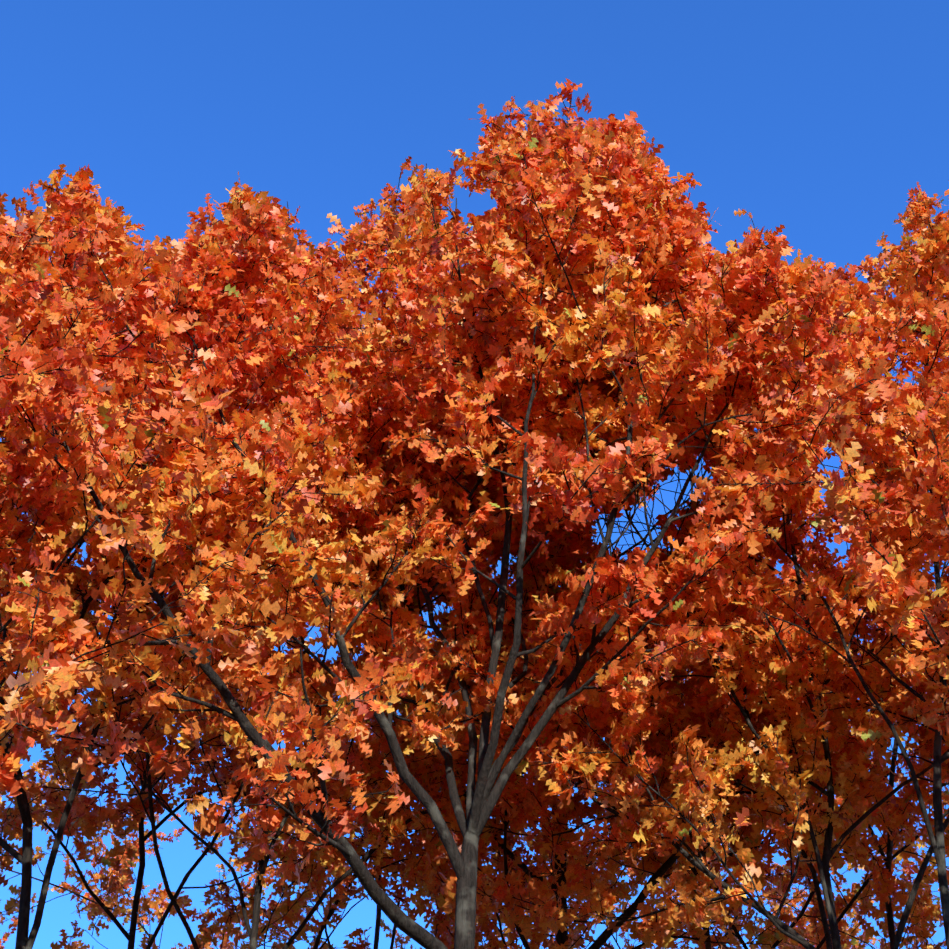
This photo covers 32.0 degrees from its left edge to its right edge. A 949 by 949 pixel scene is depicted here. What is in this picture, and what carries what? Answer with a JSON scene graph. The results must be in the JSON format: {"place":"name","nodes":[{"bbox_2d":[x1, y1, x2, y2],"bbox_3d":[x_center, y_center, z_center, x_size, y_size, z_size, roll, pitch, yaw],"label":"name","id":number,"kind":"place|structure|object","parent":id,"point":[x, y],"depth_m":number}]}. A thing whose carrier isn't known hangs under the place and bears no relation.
{"place":"outdoors","nodes":[
{"label":"outdoors","id":0,"kind":"place"},
{"bbox_2d":[0,164,404,948],"bbox_3d":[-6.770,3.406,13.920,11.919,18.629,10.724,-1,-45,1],"label":"maple tree","id":1,"kind":"object","parent":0,"point":[66,678],"depth_m":14.35},
{"bbox_2d":[0,156,816,948],"bbox_3d":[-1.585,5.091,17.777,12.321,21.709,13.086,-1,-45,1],"label":"maple tree","id":2,"kind":"object","parent":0,"point":[80,812],"depth_m":19.36},
{"bbox_2d":[0,209,931,948],"bbox_3d":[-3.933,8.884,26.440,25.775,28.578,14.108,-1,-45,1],"label":"maple tree","id":3,"kind":"object","parent":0,"point":[126,881],"depth_m":30.31},
{"bbox_2d":[0,171,945,948],"bbox_3d":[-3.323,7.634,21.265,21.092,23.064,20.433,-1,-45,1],"label":"maple tree","id":4,"kind":"object","parent":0,"point":[246,193],"depth_m":19.64},
{"bbox_2d":[0,78,948,948],"bbox_3d":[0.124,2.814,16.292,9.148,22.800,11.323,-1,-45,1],"label":"maple tree","id":5,"kind":"object","parent":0,"point":[612,576],"depth_m":15.38},
{"bbox_2d":[0,0,948,948],"label":"sky","id":6,"kind":"structure","parent":0,"point":[816,119]},
{"bbox_2d":[330,315,901,948],"bbox_3d":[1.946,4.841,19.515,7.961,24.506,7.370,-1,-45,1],"label":"maple tree","id":7,"kind":"object","parent":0,"point":[764,851],"depth_m":19.28},
{"bbox_2d":[302,130,948,948],"bbox_3d":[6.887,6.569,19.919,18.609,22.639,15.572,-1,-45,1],"label":"maple tree","id":8,"kind":"object","parent":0,"point":[364,232],"depth_m":20.34},
{"bbox_2d":[325,217,948,948],"bbox_3d":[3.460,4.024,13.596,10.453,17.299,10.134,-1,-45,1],"label":"maple tree","id":9,"kind":"object","parent":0,"point":[867,569],"depth_m":16.00},
{"bbox_2d":[362,121,948,948],"bbox_3d":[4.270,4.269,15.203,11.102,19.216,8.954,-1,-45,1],"label":"maple tree","id":10,"kind":"object","parent":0,"point":[704,701],"depth_m":17.20},
{"bbox_2d":[426,182,948,948],"bbox_3d":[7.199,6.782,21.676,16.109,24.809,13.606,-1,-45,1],"label":"maple tree","id":11,"kind":"object","parent":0,"point":[910,218],"depth_m":23.33}
]}

